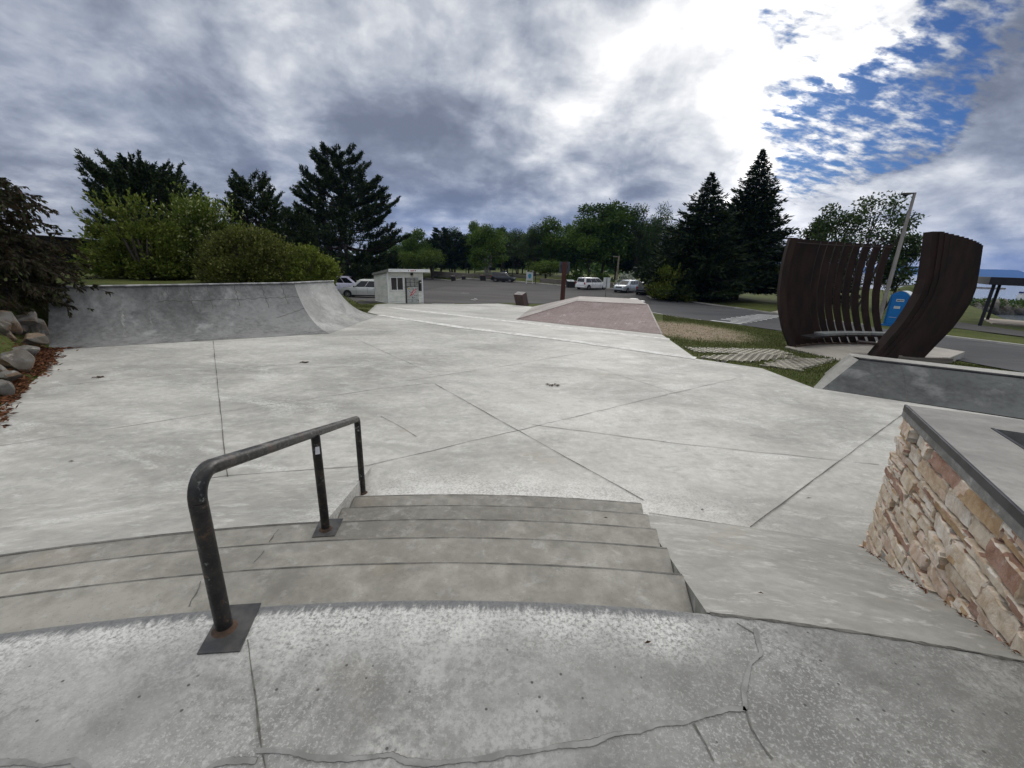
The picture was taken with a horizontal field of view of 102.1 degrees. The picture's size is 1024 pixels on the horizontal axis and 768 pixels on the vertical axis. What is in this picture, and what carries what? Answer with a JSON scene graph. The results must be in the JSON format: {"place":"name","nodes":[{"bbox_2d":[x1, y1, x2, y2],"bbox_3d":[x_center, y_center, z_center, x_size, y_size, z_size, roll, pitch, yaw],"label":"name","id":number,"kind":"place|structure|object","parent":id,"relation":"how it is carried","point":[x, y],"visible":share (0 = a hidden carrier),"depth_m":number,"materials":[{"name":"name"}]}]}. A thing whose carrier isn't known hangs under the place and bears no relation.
{"place":"outdoors","nodes":[
{"label":"outdoors","id":0,"kind":"place"},
{"bbox_2d":[43,313,964,371],"bbox_3d":[-0.467,-0.941,13.973,28.962,1.078,28.355,17,22,41],"label":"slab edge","id":1,"kind":"object","parent":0,"point":[958,356],"visible":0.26,"depth_m":15.30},
{"bbox_2d":[0,316,1021,544],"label":"skate floor","id":2,"kind":"structure","parent":0,"point":[756,410],"depth_m":6.74,"materials":[{"name":"concrete"}]},
{"bbox_2d":[0,337,78,427],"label":"pine litter","id":3,"kind":"object","parent":2,"relation":"on","point":[44,356],"visible":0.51,"depth_m":8.51,"materials":[{"name":"plant"}]},
{"bbox_2d":[20,333,48,344],"bbox_3d":[-11.781,-1.104,10.209,0.351,0.283,0.463,9,18,23],"label":"boulder","id":4,"kind":"object","parent":3,"relation":"on","point":[35,339],"visible":0.99,"depth_m":10.17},
{"bbox_2d":[30,318,49,334],"bbox_3d":[-12.096,-1.469,10.620,0.336,0.461,0.218,-4,20,-6],"label":"boulder","id":5,"kind":"object","parent":3,"relation":"on","point":[41,327],"visible":0.81,"depth_m":10.57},
{"bbox_2d":[0,467,370,555],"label":"sloped bank","id":6,"kind":"structure","parent":2,"relation":"on","point":[238,501],"depth_m":3.78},
{"bbox_2d":[46,280,378,348],"bbox_3d":[-9.043,-2.646,14.566,9.778,1.794,4.367,-8,19,-31],"label":"quarter pipe","id":7,"kind":"object","parent":2,"relation":"on","point":[136,314],"visible":0.99,"depth_m":13.16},
{"bbox_2d":[0,494,692,633],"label":"concrete stairs","id":8,"kind":"structure","parent":2,"relation":"on","point":[484,547],"depth_m":2.66,"materials":[{"name":"concrete"}]},
{"bbox_2d":[187,416,366,654],"bbox_3d":[-1.439,0.796,3.106,0.183,1.731,2.884,-1,17,-9],"label":"handrail","id":9,"kind":"object","parent":8,"relation":"on","point":[230,629],"visible":0.94,"depth_m":1.79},
{"bbox_2d":[0,347,878,465],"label":"hairline joint","id":10,"kind":"object","parent":2,"relation":"on","point":[476,439],"visible":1,"depth_m":6.62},
{"bbox_2d":[379,315,696,358],"bbox_3d":[-0.374,-1.931,15.396,13.474,0.001,0.613,12,19,29],"label":"white joint","id":11,"kind":"object","parent":2,"relation":"on","point":[627,348],"visible":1,"depth_m":14.43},
{"bbox_2d":[212,341,901,526],"bbox_3d":[-1.809,0.528,6.969,17.663,0.001,7.459,7,17,15],"label":"expansion joint","id":12,"kind":"object","parent":2,"relation":"on","point":[227,475],"visible":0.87,"depth_m":5.31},
{"bbox_2d":[648,515,1023,662],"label":"sloped bank","id":13,"kind":"structure","parent":2,"relation":"on","point":[726,569],"depth_m":2.54,"materials":[{"name":"concrete"}]},
{"bbox_2d":[860,546,1019,653],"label":"leaf litter","id":14,"kind":"object","parent":13,"relation":"on","point":[925,590],"visible":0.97,"depth_m":2.65,"materials":[{"name":"plant"}]},
{"bbox_2d":[858,404,1023,656],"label":"stone ledge","id":15,"kind":"object","parent":13,"relation":"on","point":[947,524],"visible":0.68,"depth_m":2.67,"materials":[{"name":"brown stone"}]},
{"bbox_2d":[0,267,1023,419],"bbox_3d":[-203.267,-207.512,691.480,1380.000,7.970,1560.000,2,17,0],"label":"ground","id":16,"kind":"structure","parent":0,"point":[970,315],"depth_m":21.67,"materials":[{"name":"green plant"}]},
{"bbox_2d":[0,319,11,335],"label":"boulder","id":17,"kind":"object","parent":16,"relation":"on","point":[5,327],"visible":1,"depth_m":9.68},
{"bbox_2d":[0,379,14,395],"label":"boulder","id":18,"kind":"object","parent":16,"relation":"on","point":[7,387],"visible":0.85,"depth_m":7.20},
{"bbox_2d":[0,310,22,334],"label":"boulder","id":19,"kind":"object","parent":16,"relation":"on","point":[10,317],"visible":0.74,"depth_m":9.92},
{"bbox_2d":[0,370,23,380],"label":"boulder","id":20,"kind":"object","parent":16,"relation":"on","point":[8,375],"visible":0.88,"depth_m":7.84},
{"bbox_2d":[0,348,34,371],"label":"boulder","id":21,"kind":"object","parent":16,"relation":"on","point":[21,359],"visible":0.86,"depth_m":8.45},
{"bbox_2d":[21,325,30,334],"bbox_3d":[-12.369,-1.373,10.461,0.274,0.305,0.405,-12,21,-39],"label":"boulder","id":22,"kind":"object","parent":16,"relation":"on","point":[26,329],"visible":0.41,"depth_m":10.45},
{"bbox_2d":[15,311,37,326],"bbox_3d":[-12.275,-1.618,10.400,0.489,0.388,0.406,-14,23,-43],"label":"boulder","id":23,"kind":"object","parent":22,"relation":"on","point":[30,319],"visible":0.7,"depth_m":10.36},
{"bbox_2d":[12,345,39,355],"bbox_3d":[-11.357,-0.783,9.687,0.552,0.283,0.438,16,22,40],"label":"boulder","id":24,"kind":"object","parent":16,"relation":"on","point":[33,350],"visible":0.65,"depth_m":9.59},
{"bbox_2d":[0,177,112,317],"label":"tree","id":25,"kind":"object","parent":16,"relation":"on","point":[35,271],"visible":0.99,"depth_m":10.65,"materials":[{"name":"green plant"}]},
{"bbox_2d":[17,234,99,267],"bbox_3d":[-24.489,-6.862,22.273,0.068,2.102,21.568,-8,19,-29],"label":"screen fence","id":26,"kind":"object","parent":16,"relation":"on","point":[61,239],"visible":0.18,"depth_m":23.35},
{"bbox_2d":[60,186,196,280],"bbox_3d":[-17.031,-6.552,18.365,4.794,4.074,4.536,2,17,0],"label":"shrub","id":27,"kind":"object","parent":16,"relation":"on","point":[109,256],"visible":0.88,"depth_m":17.90,"materials":[{"name":"green plant"}]},
{"bbox_2d":[122,238,151,279],"bbox_3d":[-16.103,-5.292,17.991,0.990,1.914,0.942,2,17,0],"label":"bare stem clump","id":28,"kind":"object","parent":16,"relation":"on","point":[148,251],"visible":0.48,"depth_m":17.73,"materials":[{"name":"brown plant"}]},
{"bbox_2d":[73,147,201,226],"bbox_3d":[-24.682,-11.222,28.039,6.830,8.142,7.073,-3,17,-16],"label":"pine tree","id":29,"kind":"object","parent":16,"relation":"on","point":[149,180],"visible":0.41,"depth_m":26.13,"materials":[{"name":"green plant"}]},
{"bbox_2d":[137,182,255,278],"bbox_3d":[-14.920,-7.157,19.931,5.687,4.748,4.465,2,17,0],"label":"shrub","id":30,"kind":"object","parent":16,"relation":"on","point":[197,216],"visible":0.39,"depth_m":19.05,"materials":[{"name":"green plant"}]},
{"bbox_2d":[188,222,311,282],"bbox_3d":[-11.348,-5.632,18.183,4.997,2.782,3.913,2,17,0],"label":"shrub","id":31,"kind":"object","parent":16,"relation":"on","point":[232,256],"visible":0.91,"depth_m":17.36,"materials":[{"name":"green plant"}]},
{"bbox_2d":[214,168,295,246],"bbox_3d":[-19.819,-11.483,32.148,5.286,9.668,5.194,6,17,15],"label":"pine tree","id":32,"kind":"object","parent":16,"relation":"on","point":[268,215],"visible":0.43,"depth_m":30.90,"materials":[{"name":"green plant"}]},
{"bbox_2d":[257,240,341,285],"bbox_3d":[-9.797,-5.419,18.881,3.759,2.208,3.514,2,17,0],"label":"shrub","id":33,"kind":"object","parent":16,"relation":"on","point":[321,268],"visible":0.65,"depth_m":18.46,"materials":[{"name":"green plant"}]},
{"bbox_2d":[278,204,325,255],"bbox_3d":[-19.613,-12.179,38.372,4.546,8.315,4.467,16,21,39],"label":"pine tree","id":34,"kind":"object","parent":16,"relation":"on","point":[298,226],"visible":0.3,"depth_m":37.13,"materials":[{"name":"green plant"}]},
{"bbox_2d":[281,141,411,279],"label":"pine tree","id":35,"kind":"object","parent":16,"relation":"on","point":[339,208],"visible":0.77,"depth_m":49.63,"materials":[{"name":"green plant"}]},
{"bbox_2d":[342,294,373,311],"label":"grass","id":36,"kind":"structure","parent":16,"relation":"on","point":[361,306],"depth_m":22.16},
{"bbox_2d":[384,252,402,268],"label":"pine tree","id":37,"kind":"object","parent":16,"relation":"on","point":[394,265],"visible":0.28,"depth_m":59.36,"materials":[{"name":"green plant"}]},
{"bbox_2d":[372,269,429,303],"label":"shed","id":38,"kind":"structure","parent":16,"relation":"on","point":[398,285],"depth_m":27.14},
{"bbox_2d":[390,277,403,290],"bbox_3d":[-7.430,-6.473,26.745,0.960,0.859,0.060,-13,22,-40],"label":"window","id":39,"kind":"structure","parent":38,"relation":"in","point":[396,283],"depth_m":26.74,"materials":[{"name":"white glass"}]},
{"bbox_2d":[405,278,418,303],"bbox_3d":[-6.655,-6.181,27.575,0.952,1.729,0.079,-13,22,-40],"label":"door","id":40,"kind":"structure","parent":38,"relation":"in","point":[411,284],"depth_m":27.54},
{"bbox_2d":[396,250,422,268],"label":"maple tree","id":41,"kind":"object","parent":16,"relation":"on","point":[409,260],"visible":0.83,"depth_m":85.35,"materials":[{"name":"green plant"}]},
{"bbox_2d":[398,226,432,268],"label":"broadleaf tree","id":42,"kind":"object","parent":16,"relation":"on","point":[411,243],"visible":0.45,"depth_m":89.75,"materials":[{"name":"green plant"}]},
{"bbox_2d":[410,246,447,279],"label":"maple tree","id":43,"kind":"object","parent":16,"relation":"on","point":[430,258],"visible":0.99,"depth_m":86.78,"materials":[{"name":"green plant"}]},
{"bbox_2d":[422,227,462,271],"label":"pine tree","id":44,"kind":"object","parent":16,"relation":"on","point":[444,237],"visible":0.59,"depth_m":92.01,"materials":[{"name":"green plant"}]},
{"bbox_2d":[435,231,471,272],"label":"pine tree","id":45,"kind":"object","parent":16,"relation":"on","point":[458,243],"visible":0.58,"depth_m":95.75,"materials":[{"name":"green plant"}]},
{"bbox_2d":[434,271,490,278],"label":"retaining wall","id":46,"kind":"structure","parent":16,"relation":"on","point":[445,274],"depth_m":87.00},
{"bbox_2d":[452,233,478,272],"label":"broadleaf tree","id":47,"kind":"object","parent":16,"relation":"on","point":[467,250],"visible":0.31,"depth_m":97.20,"materials":[{"name":"green plant"}]},
{"bbox_2d":[468,220,483,272],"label":"broadleaf tree","id":48,"kind":"object","parent":16,"relation":"on","point":[473,225],"visible":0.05,"depth_m":103.02,"materials":[{"name":"green plant"}]},
{"bbox_2d":[330,250,642,274],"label":"distant wood","id":49,"kind":"object","parent":16,"relation":"on","point":[595,269],"visible":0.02,"depth_m":152.68,"materials":[{"name":"green plant"}]},
{"bbox_2d":[465,223,509,274],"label":"birch tree","id":50,"kind":"object","parent":16,"relation":"on","point":[487,241],"visible":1,"depth_m":78.44,"materials":[{"name":"green plant"}]},
{"bbox_2d":[338,278,650,308],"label":"car park","id":51,"kind":"structure","parent":16,"relation":"on","point":[461,291],"depth_m":50.49,"materials":[{"name":"asphalt"}]},
{"bbox_2d":[336,276,356,289],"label":"people carrier","id":52,"kind":"object","parent":51,"relation":"on","point":[346,281],"visible":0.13,"depth_m":48.32,"materials":[{"name":"white metal"}]},
{"bbox_2d":[338,279,374,296],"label":"car","id":53,"kind":"object","parent":51,"relation":"on","point":[362,287],"visible":0.55,"depth_m":40.80,"materials":[{"name":"silver metal"}]},
{"bbox_2d":[489,267,515,282],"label":"parked car","id":54,"kind":"object","parent":51,"relation":"on","point":[500,276],"visible":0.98,"depth_m":73.55,"materials":[{"name":"grey metal"}]},
{"bbox_2d":[575,277,605,289],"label":"minivan","id":55,"kind":"object","parent":51,"relation":"on","point":[588,283],"visible":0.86,"depth_m":60.11,"materials":[{"name":"white metal"}]},
{"bbox_2d":[614,280,638,292],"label":"crossover car","id":56,"kind":"object","parent":51,"relation":"on","point":[627,286],"visible":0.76,"depth_m":56.51,"materials":[{"name":"white metal"}]},
{"bbox_2d":[636,281,649,294],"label":"parked car","id":57,"kind":"object","parent":51,"relation":"on","point":[640,287],"visible":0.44,"depth_m":52.84,"materials":[{"name":"black metal"}]},
{"bbox_2d":[492,231,518,270],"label":"broadleaf tree","id":58,"kind":"object","parent":16,"relation":"on","point":[509,252],"visible":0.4,"depth_m":98.45,"materials":[{"name":"green plant"}]},
{"bbox_2d":[489,254,524,272],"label":"broadleaf tree","id":59,"kind":"object","parent":16,"relation":"on","point":[508,265],"visible":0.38,"depth_m":106.96,"materials":[{"name":"green plant"}]},
{"bbox_2d":[0,600,1023,767],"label":"platform","id":60,"kind":"structure","parent":16,"relation":"on","point":[442,684],"depth_m":1.60,"materials":[{"name":"concrete"}]},
{"bbox_2d":[510,228,529,273],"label":"broadleaf tree","id":61,"kind":"object","parent":16,"relation":"on","point":[518,236],"visible":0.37,"depth_m":101.51,"materials":[{"name":"green plant"}]},
{"bbox_2d":[513,292,528,305],"bbox_3d":[0.713,-6.548,31.887,1.070,1.032,0.627,12,19,30],"label":"litter bin","id":62,"kind":"object","parent":16,"relation":"on","point":[520,298],"visible":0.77,"depth_m":31.68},
{"bbox_2d":[514,229,541,271],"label":"broadleaf tree","id":63,"kind":"object","parent":16,"relation":"on","point":[527,251],"visible":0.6,"depth_m":94.24,"materials":[{"name":"green plant"}]},
{"bbox_2d":[370,303,691,355],"bbox_3d":[1.079,-3.757,22.905,19.282,0.679,14.409,12,19,30],"label":"apron","id":64,"kind":"object","parent":16,"relation":"on","point":[504,312],"visible":0.76,"depth_m":18.28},
{"bbox_2d":[388,307,669,339],"bbox_3d":[-0.379,-3.029,19.773,15.115,0.035,0.496,11,19,27],"label":"white joint","id":65,"kind":"object","parent":64,"relation":"on","point":[534,323],"visible":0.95,"depth_m":18.95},
{"bbox_2d":[517,296,661,333],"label":"brick bank","id":66,"kind":"structure","parent":64,"relation":"on","point":[628,314],"depth_m":20.91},
{"bbox_2d":[523,222,543,275],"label":"broadleaf tree","id":67,"kind":"object","parent":16,"relation":"on","point":[534,233],"visible":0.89,"depth_m":92.28,"materials":[{"name":"green plant"}]},
{"bbox_2d":[524,259,559,277],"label":"shrub","id":68,"kind":"object","parent":16,"relation":"on","point":[544,267],"visible":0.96,"depth_m":75.82,"materials":[{"name":"green plant"}]},
{"bbox_2d":[534,215,566,275],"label":"broadleaf tree","id":69,"kind":"object","parent":16,"relation":"on","point":[550,239],"visible":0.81,"depth_m":91.07,"materials":[{"name":"green plant"}]},
{"bbox_2d":[559,262,569,299],"bbox_3d":[4.995,-9.806,40.027,0.994,3.845,0.404,3,17,3],"label":"sign post","id":70,"kind":"object","parent":16,"relation":"on","point":[564,268],"visible":0.84,"depth_m":39.80,"materials":[{"name":"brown wood"}]},
{"bbox_2d":[555,239,579,276],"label":"broadleaf tree","id":71,"kind":"object","parent":16,"relation":"on","point":[561,258],"visible":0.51,"depth_m":89.99,"materials":[{"name":"green plant"}]},
{"bbox_2d":[562,221,586,272],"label":"broadleaf tree","id":72,"kind":"object","parent":16,"relation":"on","point":[571,262],"visible":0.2,"depth_m":88.51,"materials":[{"name":"green plant"}]},
{"bbox_2d":[566,270,584,280],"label":"shrub","id":73,"kind":"object","parent":16,"relation":"on","point":[576,274],"visible":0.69,"depth_m":71.08,"materials":[{"name":"green plant"}]},
{"bbox_2d":[540,278,614,287],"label":"retaining wall","id":74,"kind":"structure","parent":16,"relation":"on","point":[551,281],"depth_m":70.91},
{"bbox_2d":[562,213,618,273],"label":"broadleaf tree","id":75,"kind":"object","parent":16,"relation":"on","point":[584,244],"visible":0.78,"depth_m":83.58,"materials":[{"name":"green plant"}]},
{"bbox_2d":[561,198,639,278],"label":"broadleaf tree","id":76,"kind":"object","parent":16,"relation":"on","point":[618,216],"visible":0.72,"depth_m":83.38,"materials":[{"name":"green plant"}]},
{"bbox_2d":[587,273,614,281],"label":"shrub","id":77,"kind":"object","parent":16,"relation":"on","point":[604,275],"visible":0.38,"depth_m":70.96,"materials":[{"name":"green plant"}]},
{"bbox_2d":[605,205,636,279],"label":"broadleaf tree","id":78,"kind":"object","parent":16,"relation":"on","point":[613,266],"visible":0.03,"depth_m":93.33,"materials":[{"name":"green plant"}]},
{"bbox_2d":[608,254,639,273],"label":"broadleaf tree","id":79,"kind":"object","parent":16,"relation":"on","point":[623,267],"visible":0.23,"depth_m":96.46,"materials":[{"name":"green plant"}]},
{"bbox_2d":[613,271,635,284],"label":"shrub","id":80,"kind":"object","parent":16,"relation":"on","point":[624,276],"visible":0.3,"depth_m":61.58,"materials":[{"name":"green plant"}]},
{"bbox_2d":[628,203,657,273],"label":"broadleaf tree","id":81,"kind":"object","parent":16,"relation":"on","point":[640,248],"visible":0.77,"depth_m":83.65,"materials":[{"name":"green plant"}]},
{"bbox_2d":[642,201,676,265],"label":"broadleaf tree","id":82,"kind":"object","parent":16,"relation":"on","point":[655,231],"visible":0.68,"depth_m":81.51,"materials":[{"name":"green plant"}]},
{"bbox_2d":[644,258,698,301],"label":"shrub","id":83,"kind":"object","parent":16,"relation":"on","point":[659,289],"visible":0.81,"depth_m":44.73,"materials":[{"name":"green plant"}]},
{"bbox_2d":[626,172,774,302],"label":"spruce tree","id":84,"kind":"object","parent":16,"relation":"on","point":[701,247],"visible":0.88,"depth_m":44.43,"materials":[{"name":"green plant"}]},
{"bbox_2d":[685,346,792,354],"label":"grid paving","id":85,"kind":"structure","parent":16,"relation":"on","point":[734,350],"depth_m":14.03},
{"bbox_2d":[701,352,799,362],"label":"grid paving","id":86,"kind":"structure","parent":16,"relation":"on","point":[747,356],"depth_m":12.68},
{"bbox_2d":[651,297,862,325],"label":"kerb","id":87,"kind":"structure","parent":16,"relation":"on","point":[743,308],"depth_m":39.24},
{"bbox_2d":[718,148,799,299],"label":"spruce tree","id":88,"kind":"object","parent":16,"relation":"on","point":[759,217],"visible":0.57,"depth_m":46.36,"materials":[{"name":"green plant"}]},
{"bbox_2d":[759,357,837,370],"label":"grid paving","id":89,"kind":"structure","parent":16,"relation":"on","point":[803,363],"depth_m":12.07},
{"bbox_2d":[794,203,866,277],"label":"broadleaf tree","id":90,"kind":"object","parent":16,"relation":"on","point":[815,229],"visible":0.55,"depth_m":41.94,"materials":[{"name":"green plant"}]},
{"bbox_2d":[663,314,1022,385],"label":"grass","id":91,"kind":"structure","parent":16,"relation":"on","point":[754,330],"depth_m":15.47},
{"bbox_2d":[824,230,863,304],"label":"spruce tree","id":92,"kind":"object","parent":16,"relation":"on","point":[844,276],"visible":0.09,"depth_m":47.35,"materials":[{"name":"green plant"}]},
{"bbox_2d":[786,341,963,359],"bbox_3d":[13.733,-1.244,15.473,7.147,0.001,3.572,-4,17,-18],"label":"sculpture pad","id":93,"kind":"object","parent":16,"relation":"on","point":[840,351],"visible":0.35,"depth_m":15.41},
{"bbox_2d":[777,238,892,346],"bbox_3d":[12.717,-3.442,15.911,5.782,3.897,1.554,-2,17,-13],"label":"slatted steel screen","id":94,"kind":"object","parent":93,"relation":"on","point":[803,300],"visible":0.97,"depth_m":16.23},
{"bbox_2d":[857,231,982,363],"bbox_3d":[13.677,-2.825,13.632,2.977,4.096,1.353,3,17,5],"label":"curved steel screen","id":95,"kind":"object","parent":93,"relation":"on","point":[939,301],"visible":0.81,"depth_m":13.44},
{"bbox_2d":[825,190,928,308],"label":"broadleaf tree","id":96,"kind":"object","parent":16,"relation":"on","point":[870,235],"visible":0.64,"depth_m":40.07,"materials":[{"name":"green plant"}]},
{"bbox_2d":[881,291,911,325],"bbox_3d":[27.490,-5.335,29.395,1.330,2.511,1.230,-9,20,-33],"label":"portable toilet","id":97,"kind":"object","parent":16,"relation":"on","point":[898,300],"visible":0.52,"depth_m":29.12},
{"bbox_2d":[885,296,907,323],"bbox_3d":[27.011,-5.160,29.096,0.083,1.937,0.842,-9,20,-33],"label":"door","id":98,"kind":"structure","parent":97,"relation":"in","point":[897,304],"depth_m":29.12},
{"bbox_2d":[871,232,922,309],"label":"broadleaf tree","id":99,"kind":"object","parent":16,"relation":"on","point":[911,251],"visible":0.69,"depth_m":40.96,"materials":[{"name":"green plant"}]},
{"bbox_2d":[879,193,915,318],"bbox_3d":[30.854,-10.204,33.718,0.975,9.880,0.340,5,17,11],"label":"street lamp","id":100,"kind":"object","parent":16,"relation":"on","point":[890,279],"visible":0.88,"depth_m":33.52,"materials":[{"name":"grey metal"}]},
{"bbox_2d":[814,353,1023,418],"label":"bank ramp","id":101,"kind":"structure","parent":16,"relation":"on","point":[989,391],"depth_m":8.86,"materials":[{"name":"grey concrete"}]},
{"bbox_2d":[945,335,1023,346],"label":"kerb","id":102,"kind":"structure","parent":16,"relation":"on","point":[990,341],"depth_m":22.44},
{"bbox_2d":[978,277,1023,325],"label":"picnic shelter","id":103,"kind":"object","parent":16,"relation":"on","point":[998,281],"visible":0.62,"depth_m":32.00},
{"bbox_2d":[0,0,1023,271],"label":"sky","id":104,"kind":"structure","parent":0,"point":[509,114],"materials":[{"name":"grey"}]},
{"bbox_2d":[651,298,1023,371],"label":"road","id":105,"kind":"structure","parent":0,"point":[1008,357],"depth_m":25.26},
{"bbox_2d":[710,314,778,323],"bbox_3d":[17.773,-4.906,30.634,2.201,0.359,12.436,17,23,42],"label":"crosswalk marking","id":106,"kind":"object","parent":105,"relation":"on","point":[759,316],"visible":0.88,"depth_m":30.54,"materials":[{"name":"paint"}]},
{"bbox_2d":[861,273,1023,320],"bbox_3d":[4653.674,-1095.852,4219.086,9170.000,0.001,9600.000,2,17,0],"label":"lake","id":107,"kind":"structure","parent":0,"point":[1010,292],"depth_m":157.20,"materials":[{"name":"blue liquid"}]},
{"bbox_2d":[970,299,1023,314],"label":"rock breakwater","id":108,"kind":"object","parent":107,"relation":"in","point":[1007,309],"visible":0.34,"depth_m":65.46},
{"bbox_2d":[970,297,1023,307],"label":"breakwater scrub","id":109,"kind":"object","parent":108,"relation":"on","point":[1013,302],"visible":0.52,"depth_m":65.47,"materials":[{"name":"green plant"}]},
{"bbox_2d":[863,266,1023,277],"bbox_3d":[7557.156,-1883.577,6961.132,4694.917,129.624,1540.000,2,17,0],"label":"hills","id":110,"kind":"structure","parent":0,"point":[1000,273],"depth_m":6465.22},
{"bbox_2d":[953,322,1023,336],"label":"path","id":111,"kind":"structure","parent":0,"point":[967,326],"depth_m":30.18,"materials":[{"name":"concrete"}]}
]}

